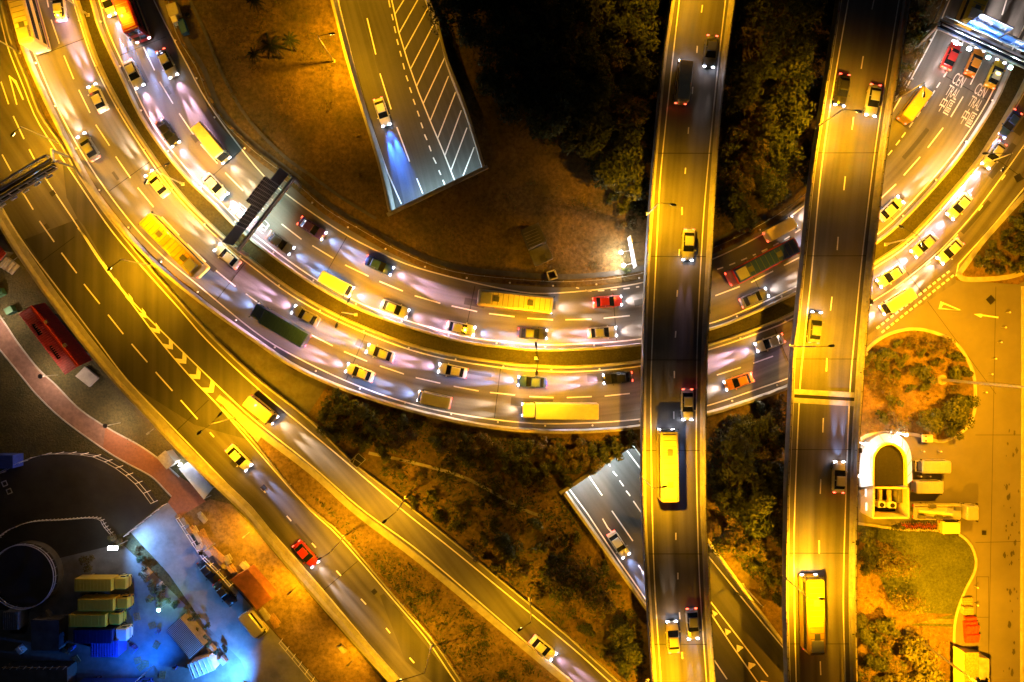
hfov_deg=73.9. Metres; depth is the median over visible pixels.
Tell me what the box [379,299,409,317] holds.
car
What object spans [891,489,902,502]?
plant cabinet
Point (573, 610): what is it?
shrub
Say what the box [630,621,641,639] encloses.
shrub
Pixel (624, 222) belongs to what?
shrub
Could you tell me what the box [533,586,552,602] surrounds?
shrub
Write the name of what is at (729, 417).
shrub
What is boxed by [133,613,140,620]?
wooden pallet
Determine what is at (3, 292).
utility cabinet
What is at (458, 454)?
shrub
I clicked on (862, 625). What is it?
tree
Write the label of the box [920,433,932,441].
warning board
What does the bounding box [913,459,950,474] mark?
van
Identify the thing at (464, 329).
car
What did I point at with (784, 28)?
tree
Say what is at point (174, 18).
roadside cabinet
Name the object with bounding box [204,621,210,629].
shrub
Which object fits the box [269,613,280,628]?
timber bundle
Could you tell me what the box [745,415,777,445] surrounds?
tree
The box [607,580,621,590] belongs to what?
shrub
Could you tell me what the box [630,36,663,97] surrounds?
tree
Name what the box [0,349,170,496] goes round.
path kerb
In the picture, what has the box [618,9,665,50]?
tree
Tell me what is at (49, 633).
dark shed
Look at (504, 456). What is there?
shrub
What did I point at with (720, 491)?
tree
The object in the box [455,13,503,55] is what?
tree
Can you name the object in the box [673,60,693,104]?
van
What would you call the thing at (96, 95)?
car
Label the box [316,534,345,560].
street lamp
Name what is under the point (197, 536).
tarp heap
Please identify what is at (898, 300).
van
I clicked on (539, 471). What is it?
shrub
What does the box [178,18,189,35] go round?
roadside cabinet
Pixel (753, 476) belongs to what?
tree
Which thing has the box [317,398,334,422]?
shrub
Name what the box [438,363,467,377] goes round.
car
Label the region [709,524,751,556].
tree
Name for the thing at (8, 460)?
site hut
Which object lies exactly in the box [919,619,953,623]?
garden path
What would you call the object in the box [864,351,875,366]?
shrub
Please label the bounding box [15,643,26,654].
equipment box
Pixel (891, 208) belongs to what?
car
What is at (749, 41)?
tree
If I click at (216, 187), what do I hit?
car
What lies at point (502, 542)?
tree
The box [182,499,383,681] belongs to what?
bare strip
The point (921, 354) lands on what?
shrub
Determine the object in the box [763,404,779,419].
shrub
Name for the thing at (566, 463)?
shrub
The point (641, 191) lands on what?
tree
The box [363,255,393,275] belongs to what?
car
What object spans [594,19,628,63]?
tree
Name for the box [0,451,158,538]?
dark court
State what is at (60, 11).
car
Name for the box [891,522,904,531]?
shrub
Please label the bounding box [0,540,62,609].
round basin
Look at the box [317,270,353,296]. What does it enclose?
van
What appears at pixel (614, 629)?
tree
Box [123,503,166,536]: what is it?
fence
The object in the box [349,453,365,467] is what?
access platform
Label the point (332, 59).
street lamp
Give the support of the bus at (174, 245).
on the road at (125, 164)
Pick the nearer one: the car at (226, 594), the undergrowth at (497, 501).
the undergrowth at (497, 501)
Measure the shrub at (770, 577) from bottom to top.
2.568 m
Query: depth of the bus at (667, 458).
95.25 m
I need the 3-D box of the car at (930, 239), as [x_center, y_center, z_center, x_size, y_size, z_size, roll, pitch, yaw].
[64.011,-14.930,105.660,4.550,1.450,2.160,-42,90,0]
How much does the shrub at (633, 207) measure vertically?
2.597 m
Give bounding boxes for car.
[50,0,68,21]
[76,132,100,161]
[87,83,108,112]
[101,0,116,16]
[122,58,144,88]
[145,170,170,198]
[155,117,179,146]
[156,48,178,78]
[196,558,220,583]
[201,172,228,199]
[212,579,236,606]
[213,243,241,269]
[225,444,252,471]
[265,230,294,254]
[291,305,320,326]
[292,540,318,567]
[297,216,326,240]
[345,363,374,382]
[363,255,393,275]
[365,344,395,362]
[373,97,390,126]
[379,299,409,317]
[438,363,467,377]
[445,320,475,335]
[518,327,546,340]
[518,375,547,388]
[528,634,556,660]
[587,325,616,338]
[592,294,621,307]
[603,371,632,384]
[607,530,629,558]
[665,620,680,653]
[680,389,695,419]
[681,228,695,260]
[685,607,700,639]
[702,34,717,67]
[723,372,754,390]
[739,288,768,307]
[754,333,784,352]
[806,311,823,343]
[830,461,847,492]
[832,73,849,106]
[863,83,880,116]
[876,263,906,287]
[879,196,904,221]
[910,231,938,257]
[936,237,964,264]
[940,40,961,70]
[946,192,972,219]
[963,47,984,76]
[981,140,1006,168]
[998,109,1022,138]
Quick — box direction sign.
[619,235,642,267]
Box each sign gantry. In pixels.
[0,149,73,207]
[222,167,301,256]
[915,13,1023,69]
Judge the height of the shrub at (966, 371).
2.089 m
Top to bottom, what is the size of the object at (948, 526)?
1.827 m
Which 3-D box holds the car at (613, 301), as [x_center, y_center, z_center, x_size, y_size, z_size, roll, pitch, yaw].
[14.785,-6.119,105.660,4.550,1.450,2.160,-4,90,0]
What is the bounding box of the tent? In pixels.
[187,652,219,678]
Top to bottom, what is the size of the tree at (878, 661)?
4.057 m
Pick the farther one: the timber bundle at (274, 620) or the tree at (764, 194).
the timber bundle at (274, 620)
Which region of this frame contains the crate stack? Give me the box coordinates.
[962,615,980,642]
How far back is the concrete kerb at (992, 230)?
106.26 m
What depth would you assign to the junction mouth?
106.40 m
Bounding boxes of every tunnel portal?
[386,165,488,216]
[559,439,637,494]
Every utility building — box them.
[521,223,546,250]
[529,243,551,266]
[545,251,552,259]
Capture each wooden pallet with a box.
[62,646,68,653]
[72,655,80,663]
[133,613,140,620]
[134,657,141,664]
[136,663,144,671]
[141,660,148,666]
[148,622,156,629]
[152,641,160,649]
[159,671,165,678]
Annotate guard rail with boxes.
[168,0,942,281]
[221,405,462,681]
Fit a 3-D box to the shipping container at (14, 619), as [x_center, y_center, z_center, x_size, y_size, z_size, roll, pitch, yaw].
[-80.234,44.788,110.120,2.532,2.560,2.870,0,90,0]
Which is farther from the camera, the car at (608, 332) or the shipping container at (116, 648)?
the shipping container at (116, 648)
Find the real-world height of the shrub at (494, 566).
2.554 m
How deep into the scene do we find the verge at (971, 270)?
106.29 m
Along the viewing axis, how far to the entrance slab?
110.98 m
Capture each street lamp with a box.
[0,41,20,53]
[10,126,62,145]
[68,0,89,16]
[107,259,154,270]
[144,162,183,185]
[197,412,235,434]
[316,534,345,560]
[318,32,334,62]
[335,297,356,327]
[382,496,407,523]
[396,644,432,681]
[517,597,531,631]
[534,342,538,375]
[640,475,667,488]
[646,202,675,214]
[734,583,762,606]
[782,575,824,599]
[789,344,834,347]
[815,108,861,128]
[884,225,923,247]
[895,82,924,100]
[974,152,1012,171]
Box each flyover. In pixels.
[640,0,734,681]
[782,0,910,681]
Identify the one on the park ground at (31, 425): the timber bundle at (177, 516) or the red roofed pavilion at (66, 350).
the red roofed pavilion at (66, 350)
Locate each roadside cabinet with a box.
[170,15,178,25]
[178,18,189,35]
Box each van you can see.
[238,607,267,638]
[243,395,278,424]
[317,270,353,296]
[417,390,451,409]
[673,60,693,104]
[762,216,797,242]
[878,287,917,314]
[896,86,932,124]
[911,479,943,494]
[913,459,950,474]
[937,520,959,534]
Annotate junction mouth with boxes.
[867,272,955,343]
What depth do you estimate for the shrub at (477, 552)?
105.28 m
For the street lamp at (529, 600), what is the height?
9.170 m
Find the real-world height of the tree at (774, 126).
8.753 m
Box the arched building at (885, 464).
[858,432,911,518]
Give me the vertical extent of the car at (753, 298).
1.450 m
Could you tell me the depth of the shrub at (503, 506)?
105.47 m
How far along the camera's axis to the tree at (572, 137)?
101.55 m
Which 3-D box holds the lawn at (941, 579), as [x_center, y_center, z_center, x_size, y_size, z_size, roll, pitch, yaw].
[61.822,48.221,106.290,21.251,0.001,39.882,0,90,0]
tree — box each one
[246,0,265,11]
[247,44,264,63]
[261,32,284,61]
[281,31,300,54]
[422,0,476,36]
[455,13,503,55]
[474,60,517,96]
[476,26,516,74]
[492,531,524,562]
[525,99,571,139]
[541,551,569,585]
[543,557,604,619]
[550,0,603,48]
[554,108,597,154]
[569,0,617,23]
[570,80,615,142]
[575,115,616,166]
[585,52,624,107]
[585,589,616,614]
[587,150,637,189]
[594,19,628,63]
[596,45,629,83]
[597,109,617,138]
[601,0,642,39]
[605,116,644,176]
[605,621,635,648]
[611,91,656,130]
[612,640,646,672]
[613,157,649,201]
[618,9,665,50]
[621,40,655,78]
[626,121,653,165]
[628,0,668,24]
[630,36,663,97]
[635,27,664,74]
[707,427,758,485]
[707,467,734,502]
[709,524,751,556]
[715,186,759,233]
[715,486,755,519]
[716,164,752,199]
[718,142,744,171]
[721,414,762,458]
[722,58,763,116]
[724,121,761,146]
[730,20,779,62]
[733,61,765,90]
[733,138,776,185]
[735,0,776,31]
[735,98,779,128]
[736,483,779,535]
[737,535,772,563]
[740,452,766,484]
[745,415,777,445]
[747,514,779,542]
[751,174,791,209]
[751,458,783,494]
[753,0,776,17]
[753,433,784,462]
[754,90,816,149]
[755,478,782,512]
[757,35,813,80]
[759,118,801,170]
[762,507,782,546]
[765,66,813,116]
[766,1,802,49]
[766,402,786,450]
[775,146,810,186]
[784,44,823,92]
[786,98,818,139]
[791,23,825,49]
[794,0,834,44]
[797,75,822,99]
[798,128,814,154]
[804,31,829,71]
[810,84,821,120]
[816,1,834,38]
[856,611,875,637]
[857,552,876,575]
[858,670,874,681]
[859,528,875,545]
[859,541,879,556]
[859,628,883,654]
[859,654,890,672]
[870,674,887,681]
[871,554,886,574]
[873,617,900,637]
[874,541,892,559]
[876,633,894,658]
[877,541,921,582]
[881,672,908,681]
[883,587,933,621]
[883,656,907,675]
[899,632,941,672]
[904,665,949,681]
[916,408,946,434]
[940,394,974,430]
[944,421,963,440]
[960,394,980,412]
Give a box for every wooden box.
[960,606,973,614]
[961,597,972,604]
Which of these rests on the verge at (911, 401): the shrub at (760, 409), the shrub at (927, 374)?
the shrub at (927, 374)
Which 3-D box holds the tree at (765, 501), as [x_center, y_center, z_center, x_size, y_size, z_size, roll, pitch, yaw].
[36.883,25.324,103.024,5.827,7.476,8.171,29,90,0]
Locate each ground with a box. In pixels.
[0,230,386,681]
[0,544,249,681]
[4,0,1023,681]
[856,532,952,680]
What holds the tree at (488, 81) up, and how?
on the ground at (312, 136)
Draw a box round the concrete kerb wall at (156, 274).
[0,0,620,681]
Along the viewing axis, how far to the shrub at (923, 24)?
104.80 m
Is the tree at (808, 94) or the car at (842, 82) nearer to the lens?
the car at (842, 82)
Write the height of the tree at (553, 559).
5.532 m
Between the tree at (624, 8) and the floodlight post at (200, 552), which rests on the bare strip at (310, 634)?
the floodlight post at (200, 552)
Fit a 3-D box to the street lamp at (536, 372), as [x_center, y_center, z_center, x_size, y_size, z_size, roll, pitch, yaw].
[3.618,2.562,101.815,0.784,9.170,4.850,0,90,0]
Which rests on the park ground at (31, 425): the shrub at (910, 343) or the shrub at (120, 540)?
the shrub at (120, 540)
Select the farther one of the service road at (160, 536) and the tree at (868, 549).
the service road at (160, 536)
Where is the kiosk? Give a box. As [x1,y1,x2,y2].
[157,450,180,468]
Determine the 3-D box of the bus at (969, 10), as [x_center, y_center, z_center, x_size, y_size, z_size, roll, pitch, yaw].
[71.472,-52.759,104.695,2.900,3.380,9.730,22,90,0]
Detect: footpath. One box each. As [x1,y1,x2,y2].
[0,319,104,446]
[103,428,177,495]
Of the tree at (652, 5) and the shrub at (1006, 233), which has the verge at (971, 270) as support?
the shrub at (1006, 233)
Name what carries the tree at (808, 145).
on the ground at (312, 136)
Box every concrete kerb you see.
[216,395,571,681]
[222,408,460,681]
[858,522,977,645]
[860,327,976,442]
[956,193,1023,281]
[1020,286,1023,681]
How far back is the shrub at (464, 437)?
104.55 m
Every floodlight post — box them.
[108,540,127,549]
[199,543,214,554]
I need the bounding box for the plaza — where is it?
[168,477,205,515]
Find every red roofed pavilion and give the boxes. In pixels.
[0,236,13,260]
[19,303,91,373]
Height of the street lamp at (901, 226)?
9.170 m
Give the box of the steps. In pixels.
[0,257,19,274]
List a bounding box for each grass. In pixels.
[0,271,155,454]
[206,0,629,271]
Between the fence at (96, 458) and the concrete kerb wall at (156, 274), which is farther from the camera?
the fence at (96, 458)
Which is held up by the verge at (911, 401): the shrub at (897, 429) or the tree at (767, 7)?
the shrub at (897, 429)
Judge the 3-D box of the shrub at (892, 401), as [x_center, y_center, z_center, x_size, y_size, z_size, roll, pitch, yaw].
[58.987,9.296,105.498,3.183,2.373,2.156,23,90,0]
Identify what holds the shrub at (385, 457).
on the ground at (312, 136)
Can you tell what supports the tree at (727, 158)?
on the ground at (312, 136)
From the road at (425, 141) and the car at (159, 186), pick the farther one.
the road at (425, 141)
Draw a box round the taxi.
[984,59,1005,88]
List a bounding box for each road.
[0,7,616,681]
[29,0,1023,428]
[95,0,1023,348]
[131,503,317,681]
[337,0,480,208]
[567,449,783,681]
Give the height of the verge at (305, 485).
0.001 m
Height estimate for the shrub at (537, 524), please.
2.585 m
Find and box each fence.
[0,516,111,537]
[1,452,157,503]
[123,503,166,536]
[176,517,232,586]
[279,640,314,681]
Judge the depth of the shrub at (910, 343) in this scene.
105.11 m
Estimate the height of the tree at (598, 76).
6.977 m
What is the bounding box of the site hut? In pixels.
[0,453,23,468]
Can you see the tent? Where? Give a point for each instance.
(202, 664)
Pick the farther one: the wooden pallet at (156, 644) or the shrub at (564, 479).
the wooden pallet at (156, 644)
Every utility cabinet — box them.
[0,288,6,297]
[3,306,17,314]
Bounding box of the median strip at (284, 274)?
[80,0,1023,364]
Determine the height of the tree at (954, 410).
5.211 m
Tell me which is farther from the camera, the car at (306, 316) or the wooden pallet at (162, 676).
the wooden pallet at (162, 676)
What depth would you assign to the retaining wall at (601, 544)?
105.45 m
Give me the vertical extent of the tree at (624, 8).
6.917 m
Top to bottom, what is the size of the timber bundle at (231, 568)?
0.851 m
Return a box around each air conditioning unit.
[875,489,884,507]
[883,490,895,507]
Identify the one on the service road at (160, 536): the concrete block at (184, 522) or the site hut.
the concrete block at (184, 522)
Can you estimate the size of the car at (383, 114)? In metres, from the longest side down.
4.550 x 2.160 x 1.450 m
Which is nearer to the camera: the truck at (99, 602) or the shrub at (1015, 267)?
the shrub at (1015, 267)
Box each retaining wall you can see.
[331,0,394,211]
[425,0,484,166]
[564,492,645,609]
[633,445,782,644]
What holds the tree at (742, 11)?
on the ground at (312, 136)
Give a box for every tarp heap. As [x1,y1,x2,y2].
[192,525,201,542]
[195,543,202,551]
[220,563,227,569]
[239,561,249,569]
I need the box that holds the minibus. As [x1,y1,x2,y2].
[190,122,230,163]
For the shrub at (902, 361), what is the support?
on the verge at (911, 401)
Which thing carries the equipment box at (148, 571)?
on the yard ground at (168, 654)
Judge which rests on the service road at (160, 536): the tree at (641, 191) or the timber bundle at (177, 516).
the timber bundle at (177, 516)
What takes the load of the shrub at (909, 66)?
on the ground at (312, 136)
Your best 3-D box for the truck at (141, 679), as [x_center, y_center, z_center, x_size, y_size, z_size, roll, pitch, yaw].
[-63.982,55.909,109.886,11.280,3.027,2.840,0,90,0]
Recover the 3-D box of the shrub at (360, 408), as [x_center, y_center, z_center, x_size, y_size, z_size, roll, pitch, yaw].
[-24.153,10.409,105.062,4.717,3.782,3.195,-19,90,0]
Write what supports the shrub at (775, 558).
on the ground at (312, 136)
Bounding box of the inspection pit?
[546,269,557,280]
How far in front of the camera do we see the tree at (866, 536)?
104.50 m
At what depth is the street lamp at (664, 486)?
91.19 m
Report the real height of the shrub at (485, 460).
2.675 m
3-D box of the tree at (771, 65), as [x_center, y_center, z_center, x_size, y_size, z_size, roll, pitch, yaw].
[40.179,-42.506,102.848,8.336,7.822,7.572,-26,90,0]
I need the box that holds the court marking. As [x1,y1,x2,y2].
[1,480,12,494]
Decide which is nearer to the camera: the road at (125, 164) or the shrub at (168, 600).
the road at (125, 164)
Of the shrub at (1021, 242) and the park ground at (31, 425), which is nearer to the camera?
the shrub at (1021, 242)
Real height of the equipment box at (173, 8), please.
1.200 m
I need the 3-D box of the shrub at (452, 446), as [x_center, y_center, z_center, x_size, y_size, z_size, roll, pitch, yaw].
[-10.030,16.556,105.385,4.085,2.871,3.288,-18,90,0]
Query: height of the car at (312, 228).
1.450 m
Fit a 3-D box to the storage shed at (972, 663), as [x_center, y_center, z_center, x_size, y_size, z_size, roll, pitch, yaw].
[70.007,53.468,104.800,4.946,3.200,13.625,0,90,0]
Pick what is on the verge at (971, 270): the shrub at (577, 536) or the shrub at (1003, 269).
the shrub at (1003, 269)
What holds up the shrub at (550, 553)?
on the ground at (312, 136)
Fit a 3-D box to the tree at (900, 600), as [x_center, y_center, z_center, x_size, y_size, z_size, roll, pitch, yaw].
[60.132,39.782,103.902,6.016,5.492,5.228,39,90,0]
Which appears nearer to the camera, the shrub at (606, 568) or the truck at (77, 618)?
the shrub at (606, 568)
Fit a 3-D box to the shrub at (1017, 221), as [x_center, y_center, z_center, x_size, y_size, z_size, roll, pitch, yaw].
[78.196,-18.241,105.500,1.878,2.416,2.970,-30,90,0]
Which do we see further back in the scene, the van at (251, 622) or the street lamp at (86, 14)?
the van at (251, 622)
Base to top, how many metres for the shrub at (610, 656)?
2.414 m
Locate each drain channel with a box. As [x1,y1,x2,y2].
[172,0,766,278]
[188,0,376,219]
[368,451,542,517]
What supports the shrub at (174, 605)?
on the yard ground at (168, 654)
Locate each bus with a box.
[7,0,51,53]
[111,0,151,43]
[138,211,209,277]
[477,289,554,314]
[656,429,678,502]
[724,237,799,285]
[798,573,825,654]
[954,0,987,30]
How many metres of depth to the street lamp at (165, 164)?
98.06 m
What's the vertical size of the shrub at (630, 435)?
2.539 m
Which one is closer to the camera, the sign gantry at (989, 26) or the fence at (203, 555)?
the sign gantry at (989, 26)
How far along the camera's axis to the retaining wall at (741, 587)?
105.45 m
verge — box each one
[221,404,560,681]
[860,331,973,439]
[962,200,1023,276]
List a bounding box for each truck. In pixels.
[68,608,126,626]
[73,623,132,642]
[74,573,131,590]
[78,593,133,610]
[79,676,153,681]
[249,301,311,346]
[522,401,598,419]
[912,502,978,521]
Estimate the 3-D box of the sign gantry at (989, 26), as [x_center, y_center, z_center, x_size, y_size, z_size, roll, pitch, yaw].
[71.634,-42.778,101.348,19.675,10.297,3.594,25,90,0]
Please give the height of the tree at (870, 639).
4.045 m
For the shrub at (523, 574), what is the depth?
104.92 m
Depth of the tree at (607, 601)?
102.92 m
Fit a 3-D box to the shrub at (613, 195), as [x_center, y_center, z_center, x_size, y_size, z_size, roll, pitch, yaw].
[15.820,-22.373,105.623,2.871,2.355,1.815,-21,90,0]
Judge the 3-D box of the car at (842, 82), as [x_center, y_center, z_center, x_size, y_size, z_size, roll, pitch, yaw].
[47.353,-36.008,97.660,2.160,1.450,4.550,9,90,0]
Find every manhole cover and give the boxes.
[986,295,994,304]
[1014,173,1022,181]
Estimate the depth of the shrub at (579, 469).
105.04 m
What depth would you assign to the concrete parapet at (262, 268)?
105.50 m
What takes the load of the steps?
on the park ground at (31, 425)
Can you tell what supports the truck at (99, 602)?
on the yard ground at (168, 654)
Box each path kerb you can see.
[0,316,179,477]
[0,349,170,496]
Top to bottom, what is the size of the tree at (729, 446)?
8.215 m
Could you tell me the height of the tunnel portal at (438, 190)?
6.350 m
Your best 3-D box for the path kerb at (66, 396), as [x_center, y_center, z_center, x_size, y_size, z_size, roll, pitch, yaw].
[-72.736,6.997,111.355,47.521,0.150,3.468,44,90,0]
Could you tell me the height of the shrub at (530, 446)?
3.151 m
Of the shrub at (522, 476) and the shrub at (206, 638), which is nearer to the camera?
the shrub at (522, 476)
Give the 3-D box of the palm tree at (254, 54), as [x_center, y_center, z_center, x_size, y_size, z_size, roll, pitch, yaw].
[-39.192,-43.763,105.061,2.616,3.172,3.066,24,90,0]
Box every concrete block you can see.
[179,517,189,528]
[197,511,207,523]
[203,544,211,556]
[224,553,232,564]
[259,607,270,620]
[337,643,346,653]
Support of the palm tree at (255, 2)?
on the ground at (312, 136)
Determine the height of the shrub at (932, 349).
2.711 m
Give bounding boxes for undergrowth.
[311,494,550,681]
[316,389,783,680]
[440,0,830,235]
[856,333,968,677]
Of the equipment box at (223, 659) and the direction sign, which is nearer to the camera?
the direction sign
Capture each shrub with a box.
[78,554,95,572]
[107,534,124,549]
[131,545,138,554]
[136,555,144,562]
[138,566,148,578]
[143,577,155,587]
[145,593,164,607]
[148,583,156,593]
[155,582,167,594]
[163,597,171,603]
[171,600,179,609]
[183,605,190,613]
[187,612,200,621]
[203,634,211,647]
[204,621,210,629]
[209,648,219,654]
[221,645,227,653]
[315,423,342,442]
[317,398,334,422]
[330,424,349,435]
[331,388,348,414]
[340,399,368,417]
[343,417,356,433]
[344,431,365,446]
[353,409,379,425]
[358,438,373,452]
[362,424,385,440]
[374,441,390,463]
[375,427,397,442]
[387,460,401,472]
[388,429,418,455]
[396,412,408,432]
[409,495,418,509]
[410,471,424,484]
[426,490,438,501]
[427,436,443,450]
[432,508,443,522]
[436,436,458,456]
[446,519,458,531]
[453,502,466,520]
[455,441,466,459]
[457,431,472,452]
[461,451,476,468]
[471,432,493,456]
[471,449,491,465]
[471,547,483,563]
[478,491,491,508]
[480,436,504,459]
[480,531,489,546]
[489,517,499,533]
[489,562,508,577]
[491,546,503,559]
[495,450,518,465]
[500,465,514,474]
[500,503,508,515]
[510,560,528,581]
[511,444,523,463]
[512,460,531,472]
[517,466,529,485]
[519,438,534,462]
[524,475,542,486]
[526,517,543,531]
[529,466,549,478]
[530,542,547,553]
[533,436,557,455]
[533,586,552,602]
[534,452,547,467]
[534,472,551,494]
[540,458,560,471]
[544,534,559,547]
[545,551,555,567]
[551,466,569,475]
[556,442,565,459]
[557,448,574,470]
[558,474,572,488]
[564,584,575,596]
[567,606,575,618]
[569,447,590,469]
[569,464,581,474]
[572,437,588,456]
[572,531,581,544]
[576,623,595,636]
[579,456,603,474]
[587,442,598,457]
[592,607,607,618]
[598,447,610,464]
[598,560,609,579]
[606,190,621,204]
[606,652,620,666]
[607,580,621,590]
[608,440,624,461]
[611,615,628,628]
[617,197,630,215]
[618,215,636,230]
[618,663,630,681]
[622,267,631,273]
[623,429,638,448]
[626,201,643,213]
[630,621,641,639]
[636,199,647,211]
[636,207,647,220]
[714,428,723,436]
[726,414,732,424]
[741,414,757,425]
[750,561,772,575]
[753,400,765,415]
[757,579,780,598]
[762,571,781,585]
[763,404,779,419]
[767,552,781,578]
[772,591,781,606]
[773,394,786,409]
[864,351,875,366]
[865,367,879,385]
[871,355,883,370]
[874,347,897,359]
[875,410,888,424]
[879,360,890,375]
[881,374,900,396]
[885,394,903,406]
[886,405,902,424]
[886,419,911,437]
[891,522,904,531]
[892,339,903,348]
[892,368,900,379]
[895,353,910,368]
[897,73,910,96]
[899,61,914,74]
[903,36,924,59]
[904,23,918,45]
[904,337,921,351]
[905,384,917,392]
[907,10,918,29]
[908,363,932,376]
[909,4,923,18]
[911,31,927,46]
[912,0,937,18]
[914,18,935,31]
[916,348,926,357]
[919,367,937,383]
[919,380,931,391]
[923,339,944,358]
[930,357,945,366]
[935,337,956,353]
[947,351,966,361]
[947,384,963,399]
[949,364,962,383]
[961,366,973,376]
[973,253,993,267]
[984,239,1002,259]
[984,261,1001,274]
[997,266,1006,274]
[1000,228,1014,240]
[1000,255,1012,265]
[1001,240,1020,255]
[1006,216,1023,230]
[1009,263,1023,273]
[1014,229,1023,240]
[1016,239,1023,255]
[1018,256,1023,272]
[1019,202,1023,215]
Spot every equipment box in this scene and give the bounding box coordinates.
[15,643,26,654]
[141,567,152,576]
[156,581,162,591]
[166,2,181,17]
[206,643,216,652]
[218,654,227,665]
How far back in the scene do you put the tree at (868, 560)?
104.05 m
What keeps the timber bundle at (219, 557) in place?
on the bare strip at (310, 634)
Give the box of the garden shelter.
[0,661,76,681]
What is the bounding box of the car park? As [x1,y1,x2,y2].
[857,271,1023,681]
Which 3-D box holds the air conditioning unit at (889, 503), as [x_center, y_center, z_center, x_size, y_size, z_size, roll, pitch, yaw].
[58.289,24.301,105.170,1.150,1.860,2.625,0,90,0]
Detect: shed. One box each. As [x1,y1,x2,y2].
[31,615,67,650]
[166,613,210,658]
[231,565,277,608]
[953,646,988,681]
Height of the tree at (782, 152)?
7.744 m
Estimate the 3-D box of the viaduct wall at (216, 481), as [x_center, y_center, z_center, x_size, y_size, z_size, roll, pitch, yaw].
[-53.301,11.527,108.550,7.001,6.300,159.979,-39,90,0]
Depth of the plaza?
111.38 m
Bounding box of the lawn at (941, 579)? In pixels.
[858,525,974,681]
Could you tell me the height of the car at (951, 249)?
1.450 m
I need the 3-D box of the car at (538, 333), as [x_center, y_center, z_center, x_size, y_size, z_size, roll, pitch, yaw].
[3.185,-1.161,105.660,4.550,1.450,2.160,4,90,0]
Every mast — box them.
[903,627,988,681]
[936,375,1023,387]
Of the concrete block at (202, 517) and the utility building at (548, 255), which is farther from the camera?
the concrete block at (202, 517)
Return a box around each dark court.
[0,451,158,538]
[0,517,118,609]
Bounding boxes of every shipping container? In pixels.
[2,606,28,629]
[90,639,126,656]
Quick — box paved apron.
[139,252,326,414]
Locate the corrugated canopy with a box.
[178,462,213,498]
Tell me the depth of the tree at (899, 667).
103.27 m
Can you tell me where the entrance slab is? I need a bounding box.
[76,366,98,386]
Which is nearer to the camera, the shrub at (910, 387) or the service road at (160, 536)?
the shrub at (910, 387)
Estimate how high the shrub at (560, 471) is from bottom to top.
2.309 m
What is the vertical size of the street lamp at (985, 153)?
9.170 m
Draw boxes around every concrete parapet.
[7,1,867,433]
[74,0,1023,368]
[90,0,1023,351]
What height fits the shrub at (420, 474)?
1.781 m
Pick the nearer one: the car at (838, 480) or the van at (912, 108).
the car at (838, 480)
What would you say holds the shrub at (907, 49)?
on the ground at (312, 136)
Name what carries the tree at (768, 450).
on the ground at (312, 136)
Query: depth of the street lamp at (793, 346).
91.55 m
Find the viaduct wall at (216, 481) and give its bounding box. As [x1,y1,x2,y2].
[0,208,402,681]
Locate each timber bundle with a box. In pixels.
[174,514,181,522]
[186,525,195,535]
[197,528,212,546]
[209,546,225,565]
[226,564,236,573]
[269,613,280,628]
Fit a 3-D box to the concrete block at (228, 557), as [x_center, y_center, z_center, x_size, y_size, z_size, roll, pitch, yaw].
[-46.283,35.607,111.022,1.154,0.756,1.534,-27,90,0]
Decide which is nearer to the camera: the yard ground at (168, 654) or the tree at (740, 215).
the tree at (740, 215)
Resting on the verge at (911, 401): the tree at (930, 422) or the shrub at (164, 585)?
the tree at (930, 422)

